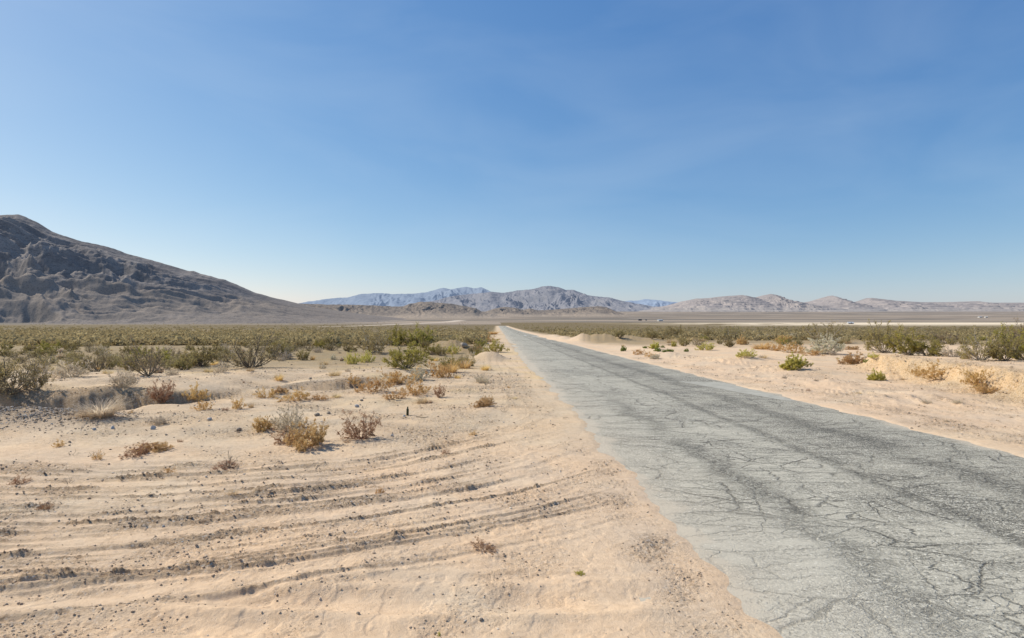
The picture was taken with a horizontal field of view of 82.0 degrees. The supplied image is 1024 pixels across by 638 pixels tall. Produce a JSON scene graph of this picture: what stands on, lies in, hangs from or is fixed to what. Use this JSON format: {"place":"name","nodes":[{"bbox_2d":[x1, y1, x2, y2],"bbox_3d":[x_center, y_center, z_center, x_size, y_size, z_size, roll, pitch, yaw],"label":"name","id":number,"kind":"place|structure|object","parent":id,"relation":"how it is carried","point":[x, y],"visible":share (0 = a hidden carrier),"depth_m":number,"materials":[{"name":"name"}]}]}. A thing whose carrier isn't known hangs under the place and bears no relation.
{"place":"outdoors","nodes":[
{"label":"outdoors","id":0,"kind":"place"},
{"bbox_2d":[0,214,406,323],"bbox_3d":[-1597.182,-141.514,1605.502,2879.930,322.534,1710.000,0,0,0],"label":"hill","id":1,"kind":"structure","parent":0,"point":[47,276],"depth_m":1147.61,"materials":[{"name":"grey stone"}]},
{"bbox_2d":[302,287,490,306],"bbox_3d":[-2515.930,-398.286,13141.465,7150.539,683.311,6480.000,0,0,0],"label":"mountains","id":2,"kind":"structure","parent":0,"point":[384,299],"depth_m":12704.71,"materials":[{"name":"grey stone"}]},
{"bbox_2d":[298,302,507,317],"bbox_3d":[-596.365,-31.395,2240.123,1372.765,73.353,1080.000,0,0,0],"label":"hill","id":3,"kind":"structure","parent":0,"point":[428,310],"depth_m":2035.31,"materials":[{"name":"grey stone"}]},
{"bbox_2d":[0,311,1023,637],"bbox_3d":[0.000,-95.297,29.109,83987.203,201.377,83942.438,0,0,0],"label":"ground","id":4,"kind":"structure","parent":0,"point":[606,591],"depth_m":8.69,"materials":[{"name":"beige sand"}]},
{"bbox_2d":[0,358,20,386],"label":"creosote bush","id":5,"kind":"object","parent":4,"relation":"on","point":[3,372],"visible":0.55,"depth_m":18.19,"materials":[{"name":"green plant"}]},
{"bbox_2d":[0,351,45,399],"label":"creosote bush","id":6,"kind":"object","parent":4,"relation":"on","point":[4,386],"visible":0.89,"depth_m":17.85,"materials":[{"name":"green plant"}]},
{"bbox_2d":[15,354,54,389],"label":"creosote bush","id":7,"kind":"object","parent":4,"relation":"on","point":[39,386],"visible":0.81,"depth_m":18.38,"materials":[{"name":"grey plant"}]},
{"bbox_2d":[31,345,48,357],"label":"creosote bush","id":8,"kind":"object","parent":4,"relation":"on","point":[39,352],"visible":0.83,"depth_m":44.41,"materials":[{"name":"green plant"}]},
{"bbox_2d":[31,349,63,364],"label":"creosote bush","id":9,"kind":"object","parent":4,"relation":"on","point":[53,358],"visible":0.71,"depth_m":35.48,"materials":[{"name":"grey plant"}]},
{"bbox_2d":[35,338,61,352],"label":"creosote bush","id":10,"kind":"object","parent":4,"relation":"on","point":[45,346],"visible":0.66,"depth_m":50.42,"materials":[{"name":"green plant"}]},
{"bbox_2d":[45,357,92,377],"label":"dead bush","id":11,"kind":"object","parent":4,"relation":"on","point":[71,368],"visible":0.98,"depth_m":22.83,"materials":[{"name":"grey plant"}]},
{"bbox_2d":[61,339,82,350],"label":"creosote bush","id":12,"kind":"object","parent":4,"relation":"on","point":[69,346],"visible":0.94,"depth_m":54.16,"materials":[{"name":"green plant"}]},
{"bbox_2d":[55,349,93,370],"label":"creosote bush","id":13,"kind":"object","parent":4,"relation":"on","point":[69,361],"visible":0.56,"depth_m":27.59,"materials":[{"name":"grey plant"}]},
{"bbox_2d":[79,349,113,371],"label":"creosote bush","id":14,"kind":"object","parent":4,"relation":"on","point":[103,359],"visible":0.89,"depth_m":27.95,"materials":[{"name":"green plant"}]},
{"bbox_2d":[68,397,133,418],"bbox_3d":[-10.371,2.239,14.778,1.840,0.476,1.820,0,6,0],"label":"dead bush","id":15,"kind":"object","parent":4,"relation":"on","point":[107,410],"visible":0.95,"depth_m":14.75,"materials":[{"name":"beige plant"}]},
{"bbox_2d":[97,352,121,369],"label":"creosote bush","id":16,"kind":"object","parent":4,"relation":"on","point":[111,365],"visible":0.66,"depth_m":32.02,"materials":[{"name":"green plant"}]},
{"bbox_2d":[106,366,146,386],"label":"dead bush","id":17,"kind":"object","parent":4,"relation":"on","point":[129,380],"visible":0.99,"depth_m":18.67,"materials":[{"name":"grey plant"}]},
{"bbox_2d":[121,356,138,370],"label":"creosote bush","id":18,"kind":"object","parent":4,"relation":"on","point":[131,365],"visible":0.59,"depth_m":30.27,"materials":[{"name":"green plant"}]},
{"bbox_2d":[118,440,158,458],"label":"dry weed","id":19,"kind":"object","parent":4,"relation":"on","point":[137,452],"visible":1,"depth_m":11.28,"materials":[{"name":"brown plant"}]},
{"bbox_2d":[118,334,166,375],"bbox_3d":[-15.126,1.483,24.064,1.672,1.872,2.387,-7,1,-15],"label":"creosote bush","id":20,"kind":"object","parent":4,"relation":"on","point":[150,359],"visible":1,"depth_m":24.13,"materials":[{"name":"green plant"}]},
{"bbox_2d":[131,441,174,452],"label":"tumbleweed","id":21,"kind":"object","parent":4,"relation":"on","point":[158,448],"visible":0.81,"depth_m":11.73,"materials":[{"name":"brown plant"}]},
{"bbox_2d":[144,346,172,365],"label":"creosote bush","id":22,"kind":"object","parent":4,"relation":"on","point":[165,353],"visible":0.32,"depth_m":35.45,"materials":[{"name":"green plant"}]},
{"bbox_2d":[146,414,172,425],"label":"dead bush","id":23,"kind":"object","parent":4,"relation":"on","point":[159,419],"visible":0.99,"depth_m":14.35,"materials":[{"name":"grey plant"}]},
{"bbox_2d":[146,379,175,402],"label":"dry weed","id":24,"kind":"object","parent":4,"relation":"on","point":[155,394],"visible":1,"depth_m":18.12,"materials":[{"name":"brown plant"}]},
{"bbox_2d":[154,353,178,368],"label":"creosote bush","id":25,"kind":"object","parent":4,"relation":"on","point":[171,362],"visible":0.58,"depth_m":32.16,"materials":[{"name":"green plant"}]},
{"bbox_2d":[166,351,196,369],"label":"creosote bush","id":26,"kind":"object","parent":4,"relation":"on","point":[183,364],"visible":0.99,"depth_m":31.04,"materials":[{"name":"green plant"}]},
{"bbox_2d":[182,381,210,401],"bbox_3d":[-10.214,2.333,19.091,0.666,0.684,0.794,0,0,24],"label":"dry brush","id":27,"kind":"object","parent":4,"relation":"on","point":[195,396],"visible":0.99,"depth_m":19.08,"materials":[{"name":"brown plant"}]},
{"bbox_2d":[178,339,221,366],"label":"creosote bush","id":28,"kind":"object","parent":4,"relation":"on","point":[210,355],"visible":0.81,"depth_m":34.20,"materials":[{"name":"green plant"}]},
{"bbox_2d":[190,398,214,410],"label":"dry brush","id":29,"kind":"object","parent":4,"relation":"on","point":[204,404],"visible":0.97,"depth_m":16.70,"materials":[{"name":"brown plant"}]},
{"bbox_2d":[213,364,229,372],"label":"dead bush","id":30,"kind":"object","parent":4,"relation":"on","point":[218,370],"visible":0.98,"depth_m":25.48,"materials":[{"name":"grey plant"}]},
{"bbox_2d":[213,344,229,360],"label":"creosote bush","id":31,"kind":"object","parent":4,"relation":"on","point":[224,352],"visible":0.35,"depth_m":40.22,"materials":[{"name":"green plant"}]},
{"bbox_2d":[210,460,237,469],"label":"dry weed","id":32,"kind":"object","parent":4,"relation":"on","point":[222,466],"visible":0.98,"depth_m":10.35,"materials":[{"name":"brown plant"}]},
{"bbox_2d":[231,396,245,409],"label":"dry brush","id":33,"kind":"object","parent":4,"relation":"on","point":[238,405],"visible":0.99,"depth_m":17.07,"materials":[{"name":"brown plant"}]},
{"bbox_2d":[220,329,283,367],"bbox_3d":[-14.363,1.661,32.641,3.262,2.259,2.705,-2,-1,-22],"label":"creosote bush","id":34,"kind":"object","parent":4,"relation":"on","point":[249,353],"visible":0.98,"depth_m":32.40,"materials":[{"name":"green plant"}]},
{"bbox_2d":[251,415,275,432],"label":"tumbleweed","id":35,"kind":"object","parent":4,"relation":"on","point":[263,424],"visible":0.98,"depth_m":13.73,"materials":[{"name":"brown plant"}]},
{"bbox_2d":[253,387,278,397],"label":"dry brush","id":36,"kind":"object","parent":4,"relation":"on","point":[264,392],"visible":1,"depth_m":19.70,"materials":[{"name":"brown plant"}]},
{"bbox_2d":[263,332,294,357],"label":"creosote bush","id":37,"kind":"object","parent":4,"relation":"on","point":[275,345],"visible":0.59,"depth_m":43.01,"materials":[{"name":"green plant"}]},
{"bbox_2d":[271,426,295,444],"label":"dry weed","id":38,"kind":"object","parent":4,"relation":"on","point":[279,439],"visible":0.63,"depth_m":12.45,"materials":[{"name":"brown plant"}]},
{"bbox_2d":[275,347,294,359],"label":"dead bush","id":39,"kind":"object","parent":4,"relation":"on","point":[287,356],"visible":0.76,"depth_m":41.93,"materials":[{"name":"grey plant"}]},
{"bbox_2d":[269,394,306,431],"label":"dead bush","id":40,"kind":"object","parent":4,"relation":"on","point":[287,421],"visible":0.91,"depth_m":13.84,"materials":[{"name":"grey plant"}]},
{"bbox_2d":[275,386,309,401],"bbox_3d":[-7.140,2.439,19.067,1.241,0.465,1.001,-5,-3,-30],"label":"dry brush","id":41,"kind":"object","parent":4,"relation":"on","point":[298,396],"visible":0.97,"depth_m":19.03,"materials":[{"name":"brown plant"}]},
{"bbox_2d":[293,349,311,359],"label":"creosote bush","id":42,"kind":"object","parent":4,"relation":"on","point":[304,357],"visible":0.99,"depth_m":41.10,"materials":[{"name":"green plant"}]},
{"bbox_2d":[282,416,329,451],"bbox_3d":[-4.289,2.391,12.230,0.971,0.663,1.350,-7,1,-15],"label":"tumbleweed","id":43,"kind":"object","parent":4,"relation":"on","point":[299,436],"visible":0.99,"depth_m":12.13,"materials":[{"name":"brown plant"}]},
{"bbox_2d":[342,342,358,351],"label":"creosote bush","id":44,"kind":"object","parent":4,"relation":"on","point":[348,348],"visible":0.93,"depth_m":52.53,"materials":[{"name":"green plant"}]},
{"bbox_2d":[343,350,361,363],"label":"rabbitbrush","id":45,"kind":"object","parent":4,"relation":"on","point":[350,359],"visible":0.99,"depth_m":36.32,"materials":[{"name":"yellow plant"}]},
{"bbox_2d":[344,373,361,384],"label":"dry brush","id":46,"kind":"object","parent":4,"relation":"on","point":[352,380],"visible":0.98,"depth_m":23.10,"materials":[{"name":"brown plant"}]},
{"bbox_2d":[335,409,382,439],"bbox_3d":[-3.382,2.348,13.044,1.000,0.734,0.567,0,0,-22],"label":"dry weed","id":47,"kind":"object","parent":4,"relation":"on","point":[356,434],"visible":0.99,"depth_m":13.03,"materials":[{"name":"brown plant"}]},
{"bbox_2d":[359,350,375,362],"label":"rabbitbrush","id":48,"kind":"object","parent":4,"relation":"on","point":[364,358],"visible":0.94,"depth_m":38.23,"materials":[{"name":"yellow plant"}]},
{"bbox_2d":[354,327,394,353],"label":"creosote bush","id":49,"kind":"object","parent":4,"relation":"on","point":[370,346],"visible":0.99,"depth_m":50.64,"materials":[{"name":"green plant"}]},
{"bbox_2d":[354,373,394,393],"bbox_3d":[-5.128,2.321,21.436,1.690,0.674,1.522,-4,4,38],"label":"dry brush","id":50,"kind":"object","parent":4,"relation":"on","point":[369,386],"visible":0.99,"depth_m":21.24,"materials":[{"name":"brown plant"}]},
{"bbox_2d":[382,387,408,399],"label":"dry brush","id":51,"kind":"object","parent":4,"relation":"on","point":[393,395],"visible":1,"depth_m":19.57,"materials":[{"name":"brown plant"}]},
{"bbox_2d":[386,325,407,345],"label":"creosote bush","id":52,"kind":"object","parent":4,"relation":"on","point":[399,334],"visible":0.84,"depth_m":69.71,"materials":[{"name":"green plant"}]},
{"bbox_2d":[376,366,419,384],"bbox_3d":[-4.684,2.333,24.107,1.865,0.807,1.707,-5,-10,30],"label":"dry brush","id":53,"kind":"object","parent":4,"relation":"on","point":[392,380],"visible":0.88,"depth_m":24.02,"materials":[{"name":"brown plant"}]},
{"bbox_2d":[380,337,435,369],"bbox_3d":[-5.361,1.812,30.385,2.660,1.658,2.592,0,6,0],"label":"creosote bush","id":54,"kind":"object","parent":4,"relation":"on","point":[413,358],"visible":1,"depth_m":30.17,"materials":[{"name":"green plant"}]},
{"bbox_2d":[396,379,437,395],"bbox_3d":[-3.303,2.364,20.708,1.366,0.624,1.188,0,0,39],"label":"dry brush","id":55,"kind":"object","parent":4,"relation":"on","point":[420,387],"visible":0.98,"depth_m":20.58,"materials":[{"name":"brown plant"}]},
{"bbox_2d":[408,365,430,380],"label":"sagebrush","id":56,"kind":"object","parent":4,"relation":"on","point":[420,376],"visible":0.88,"depth_m":25.64,"materials":[{"name":"grey plant"}]},
{"bbox_2d":[407,322,436,342],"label":"creosote bush","id":57,"kind":"object","parent":4,"relation":"on","point":[419,336],"visible":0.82,"depth_m":70.36,"materials":[{"name":"green plant"}]},
{"bbox_2d":[419,342,441,354],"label":"creosote bush","id":58,"kind":"object","parent":4,"relation":"on","point":[427,348],"visible":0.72,"depth_m":49.18,"materials":[{"name":"green plant"}]},
{"bbox_2d":[421,359,453,377],"bbox_3d":[-3.394,2.269,27.228,1.590,1.031,1.500,7,-4,9],"label":"dry brush","id":59,"kind":"object","parent":4,"relation":"on","point":[441,373],"visible":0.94,"depth_m":27.08,"materials":[{"name":"brown plant"}]},
{"bbox_2d":[433,382,446,397],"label":"dry weed","id":60,"kind":"object","parent":4,"relation":"on","point":[439,391],"visible":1,"depth_m":19.93,"materials":[{"name":"brown plant"}]},
{"bbox_2d":[435,344,447,355],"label":"creosote bush","id":61,"kind":"object","parent":4,"relation":"on","point":[443,350],"visible":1,"depth_m":47.66,"materials":[{"name":"green plant"}]},
{"bbox_2d":[436,353,459,367],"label":"creosote bush","id":62,"kind":"object","parent":4,"relation":"on","point":[448,361],"visible":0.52,"depth_m":33.77,"materials":[{"name":"brown plant"}]},
{"bbox_2d":[442,343,461,353],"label":"rabbitbrush","id":63,"kind":"object","parent":4,"relation":"on","point":[450,351],"visible":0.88,"depth_m":51.04,"materials":[{"name":"yellow plant"}]},
{"bbox_2d":[438,360,467,372],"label":"grass tuft","id":64,"kind":"object","parent":4,"relation":"on","point":[454,369],"visible":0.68,"depth_m":30.18,"materials":[{"name":"beige plant"}]},
{"bbox_2d":[454,358,475,368],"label":"grass tuft","id":65,"kind":"object","parent":4,"relation":"on","point":[465,366],"visible":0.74,"depth_m":33.74,"materials":[{"name":"beige plant"}]},
{"bbox_2d":[473,374,489,383],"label":"dead bush","id":66,"kind":"object","parent":4,"relation":"on","point":[482,380],"visible":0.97,"depth_m":24.68,"materials":[{"name":"grey plant"}]},
{"bbox_2d":[471,537,495,554],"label":"dry weed","id":67,"kind":"object","parent":4,"relation":"on","point":[484,546],"visible":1,"depth_m":6.42,"materials":[{"name":"brown plant"}]},
{"bbox_2d":[471,400,496,407],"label":"tumbleweed","id":68,"kind":"object","parent":4,"relation":"on","point":[488,403],"visible":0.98,"depth_m":17.26,"materials":[{"name":"brown plant"}]},
{"bbox_2d":[482,338,509,351],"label":"rabbitbrush","id":69,"kind":"object","parent":4,"relation":"on","point":[492,347],"visible":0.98,"depth_m":53.04,"materials":[{"name":"yellow plant"}]},
{"bbox_2d":[0,322,1023,345],"bbox_3d":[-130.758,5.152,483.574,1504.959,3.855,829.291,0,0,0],"label":"brush","id":70,"kind":"object","parent":4,"relation":"on","point":[114,337],"visible":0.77,"depth_m":107.40,"materials":[{"name":"green plant"}]},
{"bbox_2d":[645,328,660,338],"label":"creosote bush","id":71,"kind":"object","parent":4,"relation":"on","point":[649,334],"visible":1,"depth_m":89.36,"materials":[{"name":"green plant"}]},
{"bbox_2d":[661,325,681,335],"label":"creosote bush","id":72,"kind":"object","parent":4,"relation":"on","point":[677,331],"visible":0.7,"depth_m":113.58,"materials":[{"name":"green plant"}]},
{"bbox_2d":[694,341,716,349],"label":"rabbitbrush","id":73,"kind":"object","parent":4,"relation":"on","point":[709,347],"visible":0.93,"depth_m":57.87,"materials":[{"name":"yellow plant"}]},
{"bbox_2d":[719,325,739,337],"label":"creosote bush","id":74,"kind":"object","parent":4,"relation":"on","point":[733,331],"visible":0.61,"depth_m":102.07,"materials":[{"name":"green plant"}]},
{"bbox_2d":[736,334,748,344],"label":"tumbleweed","id":75,"kind":"object","parent":4,"relation":"on","point":[743,341],"visible":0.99,"depth_m":74.23,"materials":[{"name":"brown plant"}]},
{"bbox_2d":[735,348,756,357],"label":"rabbitbrush","id":76,"kind":"object","parent":4,"relation":"on","point":[741,354],"visible":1,"depth_m":38.78,"materials":[{"name":"yellow plant"}]},
{"bbox_2d":[746,340,776,348],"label":"grass tuft","id":77,"kind":"object","parent":4,"relation":"on","point":[759,347],"visible":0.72,"depth_m":61.16,"materials":[{"name":"beige plant"}]},
{"bbox_2d":[764,339,786,350],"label":"dry brush","id":78,"kind":"object","parent":4,"relation":"on","point":[774,348],"visible":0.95,"depth_m":56.51,"materials":[{"name":"brown plant"}]},
{"bbox_2d":[778,340,804,352],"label":"dry brush","id":79,"kind":"object","parent":4,"relation":"on","point":[792,347],"visible":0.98,"depth_m":52.35,"materials":[{"name":"brown plant"}]},
{"bbox_2d":[778,351,813,370],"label":"green shrub","id":80,"kind":"object","parent":4,"relation":"on","point":[790,364],"visible":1,"depth_m":29.95,"materials":[{"name":"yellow plant"}]},
{"bbox_2d":[797,347,826,355],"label":"dry brush","id":81,"kind":"object","parent":4,"relation":"on","point":[813,352],"visible":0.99,"depth_m":47.42,"materials":[{"name":"brown plant"}]},
{"bbox_2d":[799,320,848,342],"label":"creosote bush","id":82,"kind":"object","parent":4,"relation":"on","point":[834,332],"visible":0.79,"depth_m":84.74,"materials":[{"name":"green plant"}]},
{"bbox_2d":[803,332,845,353],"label":"sagebrush","id":83,"kind":"object","parent":4,"relation":"on","point":[830,347],"visible":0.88,"depth_m":49.83,"materials":[{"name":"grey plant"}]},
{"bbox_2d":[837,350,864,364],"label":"tumbleweed","id":84,"kind":"object","parent":4,"relation":"on","point":[849,360],"visible":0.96,"depth_m":37.25,"materials":[{"name":"brown plant"}]},
{"bbox_2d":[866,368,886,380],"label":"green shrub","id":85,"kind":"object","parent":4,"relation":"on","point":[873,376],"visible":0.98,"depth_m":26.24,"materials":[{"name":"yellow plant"}]},
{"bbox_2d":[860,319,911,352],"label":"creosote bush","id":86,"kind":"object","parent":4,"relation":"on","point":[877,341],"visible":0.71,"depth_m":52.72,"materials":[{"name":"green plant"}]},
{"bbox_2d":[882,323,934,354],"bbox_3d":[21.358,1.104,31.854,2.123,1.830,2.023,0,0,0],"label":"creosote bush","id":87,"kind":"object","parent":4,"relation":"on","point":[901,349],"visible":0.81,"depth_m":31.56,"materials":[{"name":"green plant"}]},
{"bbox_2d":[906,364,926,375],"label":"dry brush","id":88,"kind":"object","parent":4,"relation":"on","point":[915,371],"visible":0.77,"depth_m":25.83,"materials":[{"name":"brown plant"}]},
{"bbox_2d":[906,339,947,355],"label":"creosote bush","id":89,"kind":"object","parent":4,"relation":"on","point":[934,348],"visible":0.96,"depth_m":30.80,"materials":[{"name":"green plant"}]},
{"bbox_2d":[916,359,951,379],"bbox_3d":[17.529,2.079,24.234,1.205,0.903,1.161,0,0,-21],"label":"dry brush","id":90,"kind":"object","parent":4,"relation":"on","point":[932,368],"visible":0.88,"depth_m":24.21,"materials":[{"name":"brown plant"}]},
{"bbox_2d":[921,331,962,343],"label":"creosote bush","id":91,"kind":"object","parent":4,"relation":"on","point":[950,336],"visible":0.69,"depth_m":79.24,"materials":[{"name":"green plant"}]},
{"bbox_2d":[938,346,966,356],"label":"dead bush","id":92,"kind":"object","parent":4,"relation":"on","point":[947,353],"visible":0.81,"depth_m":29.93,"materials":[{"name":"grey plant"}]},
{"bbox_2d":[957,363,994,387],"bbox_3d":[16.474,2.002,20.866,1.111,0.793,1.300,-3,6,32],"label":"dry brush","id":93,"kind":"object","parent":4,"relation":"on","point":[973,376],"visible":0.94,"depth_m":20.83,"materials":[{"name":"brown plant"}]},
{"bbox_2d":[955,326,1008,360],"bbox_3d":[21.384,1.099,26.771,2.105,1.680,2.183,0,0,7],"label":"creosote bush","id":94,"kind":"object","parent":4,"relation":"on","point":[967,351],"visible":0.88,"depth_m":26.73,"materials":[{"name":"green plant"}]},
{"bbox_2d":[974,382,1000,393],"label":"tumbleweed","id":95,"kind":"object","parent":4,"relation":"on","point":[983,389],"visible":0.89,"depth_m":20.16,"materials":[{"name":"brown plant"}]},
{"bbox_2d":[984,326,1023,360],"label":"creosote bush","id":96,"kind":"object","parent":4,"relation":"on","point":[1010,352],"visible":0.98,"depth_m":26.06,"materials":[{"name":"green plant"}]},
{"bbox_2d":[986,322,1023,359],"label":"creosote bush","id":97,"kind":"object","parent":4,"relation":"on","point":[1021,346],"visible":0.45,"depth_m":27.16,"materials":[{"name":"green plant"}]},
{"bbox_2d":[1006,317,1023,351],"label":"creosote bush","id":98,"kind":"object","parent":4,"relation":"on","point":[1015,332],"visible":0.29,"depth_m":51.74,"materials":[{"name":"green plant"}]},
{"bbox_2d":[0,0,1023,302],"label":"sky","id":99,"kind":"structure","parent":0,"point":[296,151],"materials":[{"name":"blue"}]},
{"bbox_2d":[404,286,656,310],"bbox_3d":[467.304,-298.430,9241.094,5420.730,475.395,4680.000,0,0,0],"label":"mountains","id":100,"kind":"structure","parent":0,"point":[547,298],"depth_m":8197.61,"materials":[{"name":"grey stone"}]},
{"bbox_2d":[486,306,630,316],"bbox_3d":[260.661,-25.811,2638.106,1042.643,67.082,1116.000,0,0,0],"label":"hill","id":101,"kind":"structure","parent":0,"point":[597,311],"depth_m":2351.59,"materials":[{"name":"grey stone"}]},
{"bbox_2d":[626,299,677,306],"bbox_3d":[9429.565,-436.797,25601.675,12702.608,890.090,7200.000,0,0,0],"label":"mountains","id":102,"kind":"structure","parent":0,"point":[655,303],"depth_m":25419.90,"materials":[{"name":"grey stone"}]},
{"bbox_2d":[499,326,1023,637],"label":"road","id":103,"kind":"structure","parent":0,"point":[795,519],"depth_m":8.37,"materials":[{"name":"grey asphalt"}]},
{"bbox_2d":[680,381,800,401],"bbox_3d":[8.901,2.690,22.492,1.649,0.056,7.176,0,0,-13],"label":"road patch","id":104,"kind":"object","parent":103,"relation":"on","point":[724,386],"visible":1,"depth_m":22.79,"materials":[{"name":"grey asphalt"}]},
{"bbox_2d":[642,294,881,311],"bbox_3d":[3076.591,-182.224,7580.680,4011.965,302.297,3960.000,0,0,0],"label":"mountains","id":105,"kind":"structure","parent":0,"point":[762,303],"depth_m":6428.96,"materials":[{"name":"grey stone"}]},
{"bbox_2d":[803,296,1023,310],"bbox_3d":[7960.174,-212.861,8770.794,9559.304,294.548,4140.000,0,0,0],"label":"mountains","id":106,"kind":"structure","parent":0,"point":[872,304],"depth_m":7762.23,"materials":[{"name":"grey stone"}]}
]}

